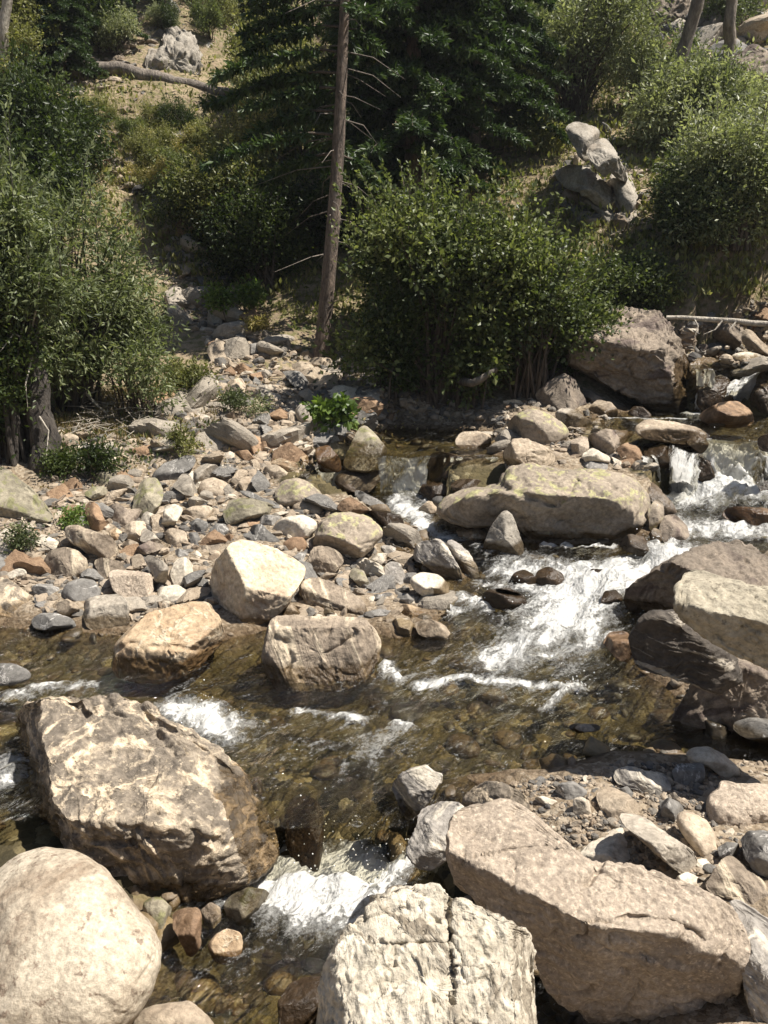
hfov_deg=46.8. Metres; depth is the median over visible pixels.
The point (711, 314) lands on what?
jumble stone
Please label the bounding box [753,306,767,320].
jumble stone
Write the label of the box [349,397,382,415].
scree stone
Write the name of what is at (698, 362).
boulder
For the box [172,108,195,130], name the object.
shrub
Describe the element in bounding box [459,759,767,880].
gravel
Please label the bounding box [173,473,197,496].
boulder
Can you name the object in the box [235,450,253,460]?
stone
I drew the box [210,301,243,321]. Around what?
scree stone
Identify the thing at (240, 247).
alder shrub
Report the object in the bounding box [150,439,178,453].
rubble stone
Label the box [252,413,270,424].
scree stone
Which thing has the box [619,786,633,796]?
stone
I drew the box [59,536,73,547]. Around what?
rubble stone
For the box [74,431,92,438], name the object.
rubble stone
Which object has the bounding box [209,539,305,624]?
boulder
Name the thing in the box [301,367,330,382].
scree stone
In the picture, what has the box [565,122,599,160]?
crag
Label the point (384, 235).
alder shrub
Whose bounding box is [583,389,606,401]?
boulder
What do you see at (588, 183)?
crag
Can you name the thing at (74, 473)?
rubble stone
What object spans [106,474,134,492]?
rubble stone
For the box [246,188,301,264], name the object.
shrub
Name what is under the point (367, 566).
rubble stone
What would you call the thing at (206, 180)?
shrub
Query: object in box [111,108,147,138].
shrub
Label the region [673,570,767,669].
boulder
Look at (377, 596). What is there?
stone
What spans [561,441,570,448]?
ledge stone
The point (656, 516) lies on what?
boulder
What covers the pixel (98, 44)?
shrub
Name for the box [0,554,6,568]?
boulder
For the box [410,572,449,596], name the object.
boulder
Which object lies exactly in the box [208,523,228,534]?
stone
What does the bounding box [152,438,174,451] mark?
rubble stone
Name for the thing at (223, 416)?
scree stone
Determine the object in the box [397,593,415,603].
stone
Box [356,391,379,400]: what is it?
scree stone
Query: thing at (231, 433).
scree stone
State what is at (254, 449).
stone
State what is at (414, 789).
stone
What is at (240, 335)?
scree stone
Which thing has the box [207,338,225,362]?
scree stone
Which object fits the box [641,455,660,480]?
waterfall
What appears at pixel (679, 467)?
waterfall
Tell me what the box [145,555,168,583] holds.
boulder
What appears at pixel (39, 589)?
stone
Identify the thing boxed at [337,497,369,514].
boulder
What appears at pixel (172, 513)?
stone
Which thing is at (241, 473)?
rubble stone
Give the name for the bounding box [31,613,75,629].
stone
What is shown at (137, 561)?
rubble stone
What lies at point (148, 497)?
boulder
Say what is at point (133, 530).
boulder
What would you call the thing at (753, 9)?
shrub
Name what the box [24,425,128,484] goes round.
shrub
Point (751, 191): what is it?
willow shrub
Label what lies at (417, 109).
conifer tree
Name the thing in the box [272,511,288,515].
stone
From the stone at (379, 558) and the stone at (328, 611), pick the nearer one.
the stone at (328, 611)
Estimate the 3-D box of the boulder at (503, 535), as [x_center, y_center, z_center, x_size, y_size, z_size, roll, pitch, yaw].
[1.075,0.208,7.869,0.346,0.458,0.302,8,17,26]
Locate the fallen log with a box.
[82,61,232,95]
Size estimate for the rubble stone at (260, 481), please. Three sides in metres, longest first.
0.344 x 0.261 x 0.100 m
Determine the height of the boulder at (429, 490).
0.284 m
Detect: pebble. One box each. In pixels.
[534,776,544,785]
[607,817,619,827]
[702,790,712,796]
[703,863,715,873]
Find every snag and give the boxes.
[0,0,12,77]
[667,0,704,88]
[722,0,737,67]
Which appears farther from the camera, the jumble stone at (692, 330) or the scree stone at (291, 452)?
the jumble stone at (692, 330)
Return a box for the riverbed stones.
[0,422,767,1023]
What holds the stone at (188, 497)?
on the ground at (22, 836)
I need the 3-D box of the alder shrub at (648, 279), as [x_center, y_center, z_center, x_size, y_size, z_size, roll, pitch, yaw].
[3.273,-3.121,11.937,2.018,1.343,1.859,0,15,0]
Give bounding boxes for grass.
[49,87,206,256]
[50,380,224,444]
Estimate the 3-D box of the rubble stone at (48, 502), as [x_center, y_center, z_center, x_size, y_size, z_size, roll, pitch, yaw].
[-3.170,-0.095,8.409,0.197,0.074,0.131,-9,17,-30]
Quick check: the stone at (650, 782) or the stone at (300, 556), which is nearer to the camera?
the stone at (650, 782)
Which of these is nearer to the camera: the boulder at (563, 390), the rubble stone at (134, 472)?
the rubble stone at (134, 472)
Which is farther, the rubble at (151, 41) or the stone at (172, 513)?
the rubble at (151, 41)
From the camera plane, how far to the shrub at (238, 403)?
10.21 m
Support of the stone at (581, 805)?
on the ground at (22, 836)
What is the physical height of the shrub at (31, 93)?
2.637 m
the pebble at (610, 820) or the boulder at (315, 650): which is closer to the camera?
the pebble at (610, 820)
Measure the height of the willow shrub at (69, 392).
3.078 m
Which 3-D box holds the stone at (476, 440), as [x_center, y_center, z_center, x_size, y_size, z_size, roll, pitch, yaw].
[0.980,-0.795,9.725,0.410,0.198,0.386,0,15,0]
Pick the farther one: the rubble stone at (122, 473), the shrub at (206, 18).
the shrub at (206, 18)
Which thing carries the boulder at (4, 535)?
on the ground at (22, 836)
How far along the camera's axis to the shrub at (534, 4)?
17.14 m
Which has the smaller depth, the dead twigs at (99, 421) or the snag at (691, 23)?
the dead twigs at (99, 421)
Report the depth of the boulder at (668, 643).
4.90 m
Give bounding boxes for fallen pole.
[666,315,767,336]
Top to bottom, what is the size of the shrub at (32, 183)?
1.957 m
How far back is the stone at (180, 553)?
7.63 m
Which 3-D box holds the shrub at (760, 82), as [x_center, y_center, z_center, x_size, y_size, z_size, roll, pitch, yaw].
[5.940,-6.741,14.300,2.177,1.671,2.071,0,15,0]
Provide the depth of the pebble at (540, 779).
4.57 m
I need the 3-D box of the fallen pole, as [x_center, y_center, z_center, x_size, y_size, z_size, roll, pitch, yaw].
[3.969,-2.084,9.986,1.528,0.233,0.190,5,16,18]
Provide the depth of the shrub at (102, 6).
18.20 m
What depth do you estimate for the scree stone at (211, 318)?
13.30 m
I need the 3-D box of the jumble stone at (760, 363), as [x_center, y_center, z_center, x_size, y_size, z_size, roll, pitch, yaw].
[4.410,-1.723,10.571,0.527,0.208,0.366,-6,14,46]
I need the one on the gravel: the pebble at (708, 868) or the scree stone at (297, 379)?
the pebble at (708, 868)
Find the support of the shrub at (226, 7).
on the ground at (22, 836)
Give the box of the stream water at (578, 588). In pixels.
[0,472,767,828]
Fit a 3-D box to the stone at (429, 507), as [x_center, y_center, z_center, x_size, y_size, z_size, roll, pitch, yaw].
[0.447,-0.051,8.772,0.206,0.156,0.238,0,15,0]
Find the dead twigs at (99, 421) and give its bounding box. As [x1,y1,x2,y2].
[62,393,158,439]
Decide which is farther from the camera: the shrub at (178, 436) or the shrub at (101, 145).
the shrub at (101, 145)
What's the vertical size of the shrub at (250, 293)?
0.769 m
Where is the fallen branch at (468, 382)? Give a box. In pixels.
[429,367,497,417]
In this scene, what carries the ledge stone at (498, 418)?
on the rubble at (578, 432)
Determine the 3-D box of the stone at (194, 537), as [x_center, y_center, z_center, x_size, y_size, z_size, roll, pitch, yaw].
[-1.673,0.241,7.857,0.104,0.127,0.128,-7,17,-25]
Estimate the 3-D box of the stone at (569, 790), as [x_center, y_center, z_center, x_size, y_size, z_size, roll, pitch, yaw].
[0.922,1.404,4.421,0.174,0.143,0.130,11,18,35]
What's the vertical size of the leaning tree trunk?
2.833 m
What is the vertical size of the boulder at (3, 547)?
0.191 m
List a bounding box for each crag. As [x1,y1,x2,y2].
[142,25,203,74]
[555,164,613,208]
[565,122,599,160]
[586,138,627,182]
[586,199,614,224]
[609,172,637,212]
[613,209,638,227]
[646,0,690,22]
[698,1,723,40]
[735,44,767,85]
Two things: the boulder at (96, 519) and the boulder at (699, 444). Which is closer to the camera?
the boulder at (96, 519)
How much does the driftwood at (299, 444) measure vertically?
0.086 m
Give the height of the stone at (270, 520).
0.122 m
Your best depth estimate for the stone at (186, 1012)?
3.57 m
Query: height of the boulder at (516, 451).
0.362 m
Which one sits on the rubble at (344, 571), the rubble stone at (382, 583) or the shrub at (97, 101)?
the rubble stone at (382, 583)
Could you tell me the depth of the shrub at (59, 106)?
14.43 m
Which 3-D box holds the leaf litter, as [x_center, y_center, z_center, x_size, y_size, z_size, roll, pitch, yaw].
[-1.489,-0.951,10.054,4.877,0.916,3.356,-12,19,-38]
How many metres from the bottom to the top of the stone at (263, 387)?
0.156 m
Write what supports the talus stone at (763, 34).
on the ground at (22, 836)
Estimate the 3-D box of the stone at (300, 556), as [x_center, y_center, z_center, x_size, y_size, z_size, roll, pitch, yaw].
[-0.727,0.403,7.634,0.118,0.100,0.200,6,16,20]
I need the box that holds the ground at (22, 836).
[0,0,767,1023]
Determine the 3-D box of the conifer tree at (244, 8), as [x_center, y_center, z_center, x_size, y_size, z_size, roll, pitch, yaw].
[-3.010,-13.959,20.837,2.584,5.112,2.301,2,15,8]
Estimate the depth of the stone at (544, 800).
4.36 m
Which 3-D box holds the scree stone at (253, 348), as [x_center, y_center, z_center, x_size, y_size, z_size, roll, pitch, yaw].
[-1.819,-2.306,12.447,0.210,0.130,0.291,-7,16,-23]
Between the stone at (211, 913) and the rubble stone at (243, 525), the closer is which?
the stone at (211, 913)
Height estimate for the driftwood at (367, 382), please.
0.143 m
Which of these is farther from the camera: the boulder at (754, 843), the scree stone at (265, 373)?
the scree stone at (265, 373)
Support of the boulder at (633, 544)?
on the ground at (22, 836)
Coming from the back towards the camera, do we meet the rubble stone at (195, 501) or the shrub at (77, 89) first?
the shrub at (77, 89)
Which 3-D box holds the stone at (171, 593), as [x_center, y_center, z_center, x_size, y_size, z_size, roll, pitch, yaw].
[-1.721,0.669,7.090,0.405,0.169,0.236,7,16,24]
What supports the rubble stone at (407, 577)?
on the rubble at (344, 571)
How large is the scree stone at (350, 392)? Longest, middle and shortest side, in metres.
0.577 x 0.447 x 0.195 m
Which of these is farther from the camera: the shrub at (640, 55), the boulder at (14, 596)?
the shrub at (640, 55)
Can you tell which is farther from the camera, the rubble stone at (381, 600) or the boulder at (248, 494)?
the boulder at (248, 494)
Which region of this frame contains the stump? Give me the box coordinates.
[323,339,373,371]
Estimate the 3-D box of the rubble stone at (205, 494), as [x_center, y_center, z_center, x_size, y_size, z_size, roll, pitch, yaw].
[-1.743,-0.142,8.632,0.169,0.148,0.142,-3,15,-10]
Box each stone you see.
[0,549,30,573]
[6,568,26,579]
[13,556,50,575]
[29,514,52,523]
[31,583,59,595]
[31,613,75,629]
[35,601,45,607]
[36,534,58,547]
[38,547,59,552]
[44,498,57,506]
[46,484,72,499]
[55,599,79,616]
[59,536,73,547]
[61,433,78,445]
[61,461,85,474]
[62,578,100,600]
[63,477,82,491]
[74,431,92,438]
[74,496,93,501]
[81,568,103,579]
[82,594,129,629]
[85,486,107,499]
[85,554,97,558]
[91,85,110,90]
[94,558,124,578]
[95,469,118,484]
[95,502,113,518]
[103,488,127,503]
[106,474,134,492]
[108,569,153,596]
[109,528,122,539]
[111,520,120,528]
[115,497,129,500]
[116,469,135,482]
[116,553,126,559]
[120,544,138,560]
[122,156,139,166]
[122,447,134,452]
[122,539,138,546]
[125,596,149,613]
[127,468,142,476]
[128,418,179,436]
[131,554,144,569]
[131,885,140,894]
[132,444,155,456]
[132,1000,213,1023]
[136,541,163,555]
[140,528,161,543]
[141,512,153,524]
[143,897,171,929]
[145,595,164,605]
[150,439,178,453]
[150,514,164,531]
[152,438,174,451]
[153,387,187,403]
[154,397,183,417]
[156,585,186,602]
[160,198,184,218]
[161,504,182,526]
[163,528,188,546]
[164,287,189,307]
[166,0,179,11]
[166,304,193,325]
[167,556,174,561]
[170,557,192,586]
[172,907,201,956]
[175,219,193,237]
[175,387,219,414]
[175,549,188,556]
[176,587,210,602]
[180,233,208,254]
[180,262,201,276]
[182,286,214,306]
[183,570,205,588]
[184,493,197,499]
[185,471,200,487]
[186,373,217,408]
[188,496,207,506]
[188,532,200,543]
[189,518,207,531]
[195,431,224,450]
[197,578,208,586]
[198,477,226,495]
[198,490,212,499]
[199,529,227,544]
[200,419,258,451]
[200,544,221,551]
[201,453,223,463]
[201,902,220,928]
[206,402,233,410]
[207,310,222,323]
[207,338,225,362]
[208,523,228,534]
[208,929,242,964]
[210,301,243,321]
[211,465,231,478]
[213,321,248,338]
[216,466,236,477]
[220,413,227,418]
[223,484,233,495]
[224,337,249,359]
[224,366,236,375]
[224,378,245,395]
[224,533,233,540]
[224,887,268,925]
[233,469,247,478]
[234,363,252,374]
[235,333,246,339]
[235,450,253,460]
[238,476,253,490]
[238,522,250,527]
[239,308,260,322]
[241,520,259,525]
[249,343,258,352]
[249,372,262,380]
[250,435,261,454]
[250,459,259,469]
[251,471,270,491]
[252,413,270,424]
[253,377,260,384]
[256,341,283,354]
[256,383,268,392]
[259,515,280,525]
[260,422,312,445]
[261,369,271,378]
[261,425,271,433]
[261,441,290,453]
[263,334,294,344]
[264,465,287,478]
[270,407,287,420]
[271,443,306,462]
[271,458,298,471]
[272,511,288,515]
[282,605,299,614]
[283,370,309,389]
[283,537,306,551]
[284,794,323,871]
[292,361,313,371]
[292,501,322,513]
[293,551,305,560]
[295,402,311,422]
[299,388,316,401]
[299,561,317,580]
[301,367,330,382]
[301,456,308,462]
[302,433,313,443]
[303,493,341,512]
[306,546,343,574]
[309,357,332,367]
[312,373,338,390]
[313,432,332,446]
[315,445,341,472]
[316,420,348,459]
[320,573,337,579]
[323,367,344,374]
[324,608,334,615]
[327,385,356,397]
[332,420,337,431]
[334,420,348,436]
[336,578,348,586]
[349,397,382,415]
[350,568,369,586]
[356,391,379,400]
[356,410,377,431]
[356,559,384,576]
[358,608,390,616]
[364,574,394,592]
[369,553,387,564]
[374,594,386,600]
[375,596,384,605]
[376,414,385,420]
[381,544,395,553]
[382,523,422,546]
[388,550,413,566]
[392,765,442,819]
[393,618,414,635]
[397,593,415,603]
[400,604,424,617]
[403,572,416,583]
[415,619,450,640]
[418,590,464,610]
[419,501,436,514]
[455,431,490,450]
[483,431,492,436]
[487,440,510,453]
[490,416,504,424]
[495,429,514,441]
[503,399,522,403]
[527,400,536,404]
[535,796,556,804]
[555,781,586,799]
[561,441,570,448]
[569,723,600,732]
[573,797,590,814]
[581,828,629,863]
[583,461,607,469]
[589,400,617,417]
[591,426,602,432]
[596,787,641,819]
[598,414,608,420]
[604,631,629,661]
[613,766,670,795]
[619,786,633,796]
[619,813,696,873]
[621,458,634,467]
[644,462,658,468]
[649,528,661,542]
[660,798,683,821]
[662,36,671,54]
[670,18,685,29]
[672,763,704,785]
[676,811,716,856]
[676,872,699,884]
[678,22,722,57]
[682,325,698,333]
[686,354,695,361]
[696,858,710,868]
[703,311,715,324]
[704,346,721,356]
[707,342,735,354]
[708,39,746,52]
[717,46,745,60]
[717,842,739,858]
[730,356,767,376]
[736,13,767,36]
[741,29,767,43]
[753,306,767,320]
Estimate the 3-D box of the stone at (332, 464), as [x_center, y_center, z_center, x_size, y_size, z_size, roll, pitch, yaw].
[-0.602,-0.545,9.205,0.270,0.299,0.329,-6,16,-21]
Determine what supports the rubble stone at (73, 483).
on the ground at (22, 836)
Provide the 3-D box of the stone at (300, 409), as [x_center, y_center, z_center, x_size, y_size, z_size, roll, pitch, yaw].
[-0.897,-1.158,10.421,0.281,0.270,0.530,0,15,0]
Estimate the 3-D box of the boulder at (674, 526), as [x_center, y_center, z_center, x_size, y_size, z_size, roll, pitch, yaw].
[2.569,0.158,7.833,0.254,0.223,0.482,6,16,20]
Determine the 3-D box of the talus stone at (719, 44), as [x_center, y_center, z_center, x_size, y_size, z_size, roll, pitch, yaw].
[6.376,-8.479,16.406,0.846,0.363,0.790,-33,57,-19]
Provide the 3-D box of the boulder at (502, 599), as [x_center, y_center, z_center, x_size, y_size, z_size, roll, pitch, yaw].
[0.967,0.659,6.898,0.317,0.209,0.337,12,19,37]
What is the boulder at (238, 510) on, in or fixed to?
on the ground at (22, 836)
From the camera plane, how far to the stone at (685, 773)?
4.50 m
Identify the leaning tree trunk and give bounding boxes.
[0,194,61,473]
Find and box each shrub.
[0,0,76,76]
[0,10,51,84]
[0,26,110,184]
[0,44,125,176]
[0,66,94,207]
[0,66,109,171]
[0,70,110,161]
[0,93,105,466]
[0,283,94,458]
[0,517,49,553]
[1,142,74,254]
[2,139,175,414]
[9,0,32,28]
[10,135,106,234]
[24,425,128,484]
[38,236,74,264]
[43,290,197,417]
[53,501,90,528]
[61,0,135,40]
[73,89,113,124]
[78,1,148,55]
[89,6,125,54]
[100,100,118,121]
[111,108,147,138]
[119,128,170,170]
[119,153,172,192]
[131,115,182,160]
[137,94,169,128]
[139,0,182,29]
[139,151,214,232]
[141,122,202,156]
[144,142,203,174]
[152,117,286,254]
[152,351,228,402]
[153,410,206,456]
[154,0,182,30]
[154,90,208,130]
[169,147,210,173]
[170,162,225,247]
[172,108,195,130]
[172,144,323,294]
[178,113,221,142]
[180,121,212,153]
[183,0,225,40]
[184,0,210,5]
[190,82,295,193]
[192,145,203,159]
[194,273,271,322]
[201,0,242,27]
[207,383,274,417]
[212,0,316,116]
[214,161,362,257]
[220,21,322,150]
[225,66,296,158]
[235,9,322,74]
[239,306,278,331]
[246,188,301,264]
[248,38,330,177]
[281,166,372,250]
[287,147,529,409]
[289,0,318,6]
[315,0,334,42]
[335,273,445,399]
[340,203,400,330]
[344,141,588,410]
[346,81,375,129]
[354,158,489,312]
[436,175,634,399]
[505,110,573,157]
[510,221,646,379]
[518,0,676,116]
[523,0,581,34]
[572,230,702,319]
[596,19,700,111]
[599,37,765,156]
[632,128,715,225]
[637,136,690,218]
[644,139,767,245]
[645,74,767,255]
[645,144,753,247]
[647,112,767,241]
[666,18,723,68]
[667,61,766,129]
[685,0,752,26]
[689,41,764,137]
[704,0,767,20]
[709,37,767,131]
[720,201,767,230]
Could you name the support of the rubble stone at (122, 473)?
on the ground at (22, 836)
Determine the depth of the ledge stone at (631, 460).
8.79 m
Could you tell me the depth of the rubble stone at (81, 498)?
8.47 m
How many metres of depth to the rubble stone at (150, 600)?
6.94 m
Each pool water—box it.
[154,838,564,1023]
[326,428,500,458]
[587,409,767,443]
[690,358,762,370]
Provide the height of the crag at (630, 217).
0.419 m
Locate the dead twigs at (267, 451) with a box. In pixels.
[0,281,504,579]
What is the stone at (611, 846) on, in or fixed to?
on the ground at (22, 836)
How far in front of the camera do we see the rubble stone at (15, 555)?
7.38 m
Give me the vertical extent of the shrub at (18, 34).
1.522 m
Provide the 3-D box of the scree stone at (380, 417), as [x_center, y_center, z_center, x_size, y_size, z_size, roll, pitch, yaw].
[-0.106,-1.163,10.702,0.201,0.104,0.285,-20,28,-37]
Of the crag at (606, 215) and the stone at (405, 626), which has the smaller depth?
the stone at (405, 626)
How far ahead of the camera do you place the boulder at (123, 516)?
8.20 m
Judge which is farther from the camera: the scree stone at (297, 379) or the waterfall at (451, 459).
the scree stone at (297, 379)
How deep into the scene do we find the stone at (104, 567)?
7.37 m
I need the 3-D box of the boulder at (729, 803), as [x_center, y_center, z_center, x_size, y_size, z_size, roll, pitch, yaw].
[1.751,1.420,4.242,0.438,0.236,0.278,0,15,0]
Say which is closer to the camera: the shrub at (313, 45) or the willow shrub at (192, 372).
the willow shrub at (192, 372)
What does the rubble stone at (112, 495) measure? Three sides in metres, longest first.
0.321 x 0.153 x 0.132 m
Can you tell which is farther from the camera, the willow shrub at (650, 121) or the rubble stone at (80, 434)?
the willow shrub at (650, 121)
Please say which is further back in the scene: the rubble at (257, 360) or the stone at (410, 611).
the rubble at (257, 360)
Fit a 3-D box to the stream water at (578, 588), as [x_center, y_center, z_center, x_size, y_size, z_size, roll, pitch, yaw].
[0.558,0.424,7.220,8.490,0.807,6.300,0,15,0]
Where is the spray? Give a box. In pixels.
[168,420,757,893]
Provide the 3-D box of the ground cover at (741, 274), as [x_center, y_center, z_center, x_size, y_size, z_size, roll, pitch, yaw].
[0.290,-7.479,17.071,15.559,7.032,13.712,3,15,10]
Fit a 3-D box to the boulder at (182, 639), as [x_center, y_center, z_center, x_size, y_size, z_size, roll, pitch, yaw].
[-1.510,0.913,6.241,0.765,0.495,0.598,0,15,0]
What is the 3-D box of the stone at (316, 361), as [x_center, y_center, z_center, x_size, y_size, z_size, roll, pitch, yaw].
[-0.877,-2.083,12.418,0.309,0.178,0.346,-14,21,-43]
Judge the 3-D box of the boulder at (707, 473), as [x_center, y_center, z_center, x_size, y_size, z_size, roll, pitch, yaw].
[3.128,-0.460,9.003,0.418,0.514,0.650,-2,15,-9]
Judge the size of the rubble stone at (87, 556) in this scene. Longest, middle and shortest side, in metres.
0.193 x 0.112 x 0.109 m
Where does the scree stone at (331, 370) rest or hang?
on the ground at (22, 836)
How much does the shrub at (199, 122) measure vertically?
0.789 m
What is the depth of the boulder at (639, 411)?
10.34 m
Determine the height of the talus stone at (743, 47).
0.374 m
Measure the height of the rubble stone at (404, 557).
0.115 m
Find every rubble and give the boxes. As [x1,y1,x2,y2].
[0,427,449,623]
[67,10,252,304]
[145,256,396,462]
[320,364,491,423]
[489,387,659,470]
[548,122,653,237]
[646,6,767,62]
[675,297,767,373]
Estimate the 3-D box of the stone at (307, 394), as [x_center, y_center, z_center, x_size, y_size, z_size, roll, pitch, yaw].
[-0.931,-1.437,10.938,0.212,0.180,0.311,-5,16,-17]
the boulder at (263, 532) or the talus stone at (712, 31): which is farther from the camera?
the talus stone at (712, 31)
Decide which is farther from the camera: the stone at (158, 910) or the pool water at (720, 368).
the pool water at (720, 368)
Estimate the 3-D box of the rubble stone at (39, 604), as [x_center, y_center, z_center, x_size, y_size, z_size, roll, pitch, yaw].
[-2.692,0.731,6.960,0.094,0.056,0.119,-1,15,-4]
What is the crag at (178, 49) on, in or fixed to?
on the ground at (22, 836)
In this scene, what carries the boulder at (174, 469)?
on the ground at (22, 836)
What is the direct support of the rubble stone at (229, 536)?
on the rubble at (344, 571)
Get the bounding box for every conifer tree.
[22,0,108,83]
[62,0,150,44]
[195,0,403,357]
[222,0,303,26]
[285,0,534,208]
[377,0,575,151]
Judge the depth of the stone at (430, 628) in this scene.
6.50 m
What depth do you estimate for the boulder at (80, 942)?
3.38 m
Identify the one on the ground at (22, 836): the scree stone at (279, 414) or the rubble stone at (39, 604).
the scree stone at (279, 414)
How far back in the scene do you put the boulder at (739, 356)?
11.10 m
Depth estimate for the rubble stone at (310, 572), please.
7.27 m
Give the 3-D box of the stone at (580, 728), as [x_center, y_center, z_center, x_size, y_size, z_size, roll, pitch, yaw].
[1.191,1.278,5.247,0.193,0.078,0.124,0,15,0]
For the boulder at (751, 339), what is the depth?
11.48 m
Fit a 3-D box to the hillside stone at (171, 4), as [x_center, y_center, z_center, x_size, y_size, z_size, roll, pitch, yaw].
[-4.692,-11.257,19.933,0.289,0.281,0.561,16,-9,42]
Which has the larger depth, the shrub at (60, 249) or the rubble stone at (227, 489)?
the shrub at (60, 249)
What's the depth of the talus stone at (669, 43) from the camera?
16.97 m
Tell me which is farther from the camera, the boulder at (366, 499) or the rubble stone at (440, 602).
the boulder at (366, 499)
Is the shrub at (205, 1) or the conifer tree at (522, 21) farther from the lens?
the shrub at (205, 1)
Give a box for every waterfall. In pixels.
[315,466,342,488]
[377,456,429,496]
[444,457,462,462]
[486,457,498,461]
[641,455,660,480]
[669,445,699,492]
[683,438,767,510]
[695,369,715,411]
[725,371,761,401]
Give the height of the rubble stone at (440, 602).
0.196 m
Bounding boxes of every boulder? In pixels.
[0,466,51,520]
[0,529,13,541]
[0,538,11,554]
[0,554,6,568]
[0,577,33,617]
[0,663,30,685]
[0,847,161,1023]
[17,693,279,905]
[44,547,87,578]
[60,505,82,521]
[65,525,117,558]
[85,502,106,530]
[109,503,141,527]
[112,601,223,683]
[124,521,145,541]
[132,477,162,518]
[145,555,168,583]
[152,455,195,480]
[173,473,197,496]
[182,505,214,519]
[193,463,217,481]
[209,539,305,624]
[223,498,274,524]
[240,490,279,507]
[242,531,259,540]
[251,524,279,541]
[261,614,380,693]
[273,515,316,538]
[274,478,321,506]
[277,976,319,1023]
[299,577,366,614]
[312,512,382,557]
[316,882,536,1023]
[334,470,384,492]
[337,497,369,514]
[343,425,386,472]
[355,490,383,505]
[368,510,403,526]
[384,561,404,584]
[406,801,463,870]
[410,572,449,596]
[413,539,462,580]
[415,479,446,505]
[427,452,491,481]
[436,463,650,539]
[445,798,750,1023]
[446,540,479,578]
[451,478,480,491]
[456,528,485,540]
[462,781,529,809]
[482,588,526,611]
[483,511,523,558]
[503,438,554,468]
[508,409,568,443]
[508,570,536,590]
[535,373,586,410]
[535,567,563,587]
[555,408,592,429]
[565,306,689,414]
[571,436,588,455]
[582,448,610,462]
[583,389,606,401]
[588,429,634,453]
[601,589,622,604]
[617,442,641,460]
[618,534,648,556]
[623,539,767,615]
[628,406,650,417]
[628,609,742,694]
[634,419,706,444]
[642,443,673,473]
[648,481,676,515]
[649,499,663,531]
[659,514,688,545]
[671,444,714,481]
[671,658,767,734]
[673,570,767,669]
[686,433,709,452]
[686,746,739,777]
[689,357,716,379]
[695,368,740,411]
[697,344,708,350]
[699,401,753,428]
[702,421,724,426]
[702,720,730,739]
[705,855,767,904]
[706,780,767,826]
[713,314,743,349]
[722,506,767,527]
[729,899,767,1022]
[732,352,761,361]
[733,718,767,744]
[741,329,767,356]
[741,830,767,876]
[750,382,767,413]
[756,468,767,506]
[757,433,767,451]
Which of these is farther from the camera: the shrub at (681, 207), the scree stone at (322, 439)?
the shrub at (681, 207)
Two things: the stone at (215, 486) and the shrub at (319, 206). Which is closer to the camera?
the stone at (215, 486)
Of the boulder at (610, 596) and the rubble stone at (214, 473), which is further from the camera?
the rubble stone at (214, 473)
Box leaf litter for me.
[39,368,456,488]
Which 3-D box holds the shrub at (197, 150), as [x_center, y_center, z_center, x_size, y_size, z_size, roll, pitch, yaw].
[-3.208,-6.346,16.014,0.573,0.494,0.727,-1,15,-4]
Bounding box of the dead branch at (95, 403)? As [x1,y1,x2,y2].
[86,389,108,415]
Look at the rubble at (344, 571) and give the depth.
7.85 m
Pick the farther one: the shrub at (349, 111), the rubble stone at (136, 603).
the shrub at (349, 111)
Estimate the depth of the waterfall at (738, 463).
8.76 m
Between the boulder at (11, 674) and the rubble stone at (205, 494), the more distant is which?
the rubble stone at (205, 494)
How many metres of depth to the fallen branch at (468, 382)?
10.22 m
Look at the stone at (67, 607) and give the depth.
6.78 m
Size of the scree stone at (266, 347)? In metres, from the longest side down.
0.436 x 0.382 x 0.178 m
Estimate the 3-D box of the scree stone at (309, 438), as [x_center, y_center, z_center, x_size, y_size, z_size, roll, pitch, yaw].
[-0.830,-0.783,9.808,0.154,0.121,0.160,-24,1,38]
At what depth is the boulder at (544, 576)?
7.22 m
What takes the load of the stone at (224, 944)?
in the pool water at (299, 893)
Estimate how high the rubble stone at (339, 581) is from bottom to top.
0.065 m
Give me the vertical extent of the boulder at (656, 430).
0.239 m
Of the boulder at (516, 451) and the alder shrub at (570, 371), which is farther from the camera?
the alder shrub at (570, 371)
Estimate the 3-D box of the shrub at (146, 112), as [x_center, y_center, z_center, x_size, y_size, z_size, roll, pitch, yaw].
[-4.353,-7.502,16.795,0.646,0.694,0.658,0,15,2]
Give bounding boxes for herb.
[299,390,363,438]
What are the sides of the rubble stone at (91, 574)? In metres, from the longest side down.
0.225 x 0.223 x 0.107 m
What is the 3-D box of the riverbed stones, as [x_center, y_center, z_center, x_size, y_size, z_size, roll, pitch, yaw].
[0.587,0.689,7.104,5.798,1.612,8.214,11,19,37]
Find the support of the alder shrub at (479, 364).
on the ground at (22, 836)
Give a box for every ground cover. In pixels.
[0,2,767,324]
[55,405,231,465]
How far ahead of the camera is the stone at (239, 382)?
10.97 m
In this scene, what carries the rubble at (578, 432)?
on the ground at (22, 836)
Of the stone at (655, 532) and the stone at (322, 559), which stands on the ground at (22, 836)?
the stone at (322, 559)
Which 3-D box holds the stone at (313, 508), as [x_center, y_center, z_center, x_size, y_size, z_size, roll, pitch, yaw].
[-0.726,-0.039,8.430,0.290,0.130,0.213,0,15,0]
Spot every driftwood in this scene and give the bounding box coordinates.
[272,442,306,450]
[366,381,393,391]
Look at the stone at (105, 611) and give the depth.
6.72 m
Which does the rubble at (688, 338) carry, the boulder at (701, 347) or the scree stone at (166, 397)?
the boulder at (701, 347)
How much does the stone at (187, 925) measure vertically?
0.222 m
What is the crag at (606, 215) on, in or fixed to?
on the ground at (22, 836)
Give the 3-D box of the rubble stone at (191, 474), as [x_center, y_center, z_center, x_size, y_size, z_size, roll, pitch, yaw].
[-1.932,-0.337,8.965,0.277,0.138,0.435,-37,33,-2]

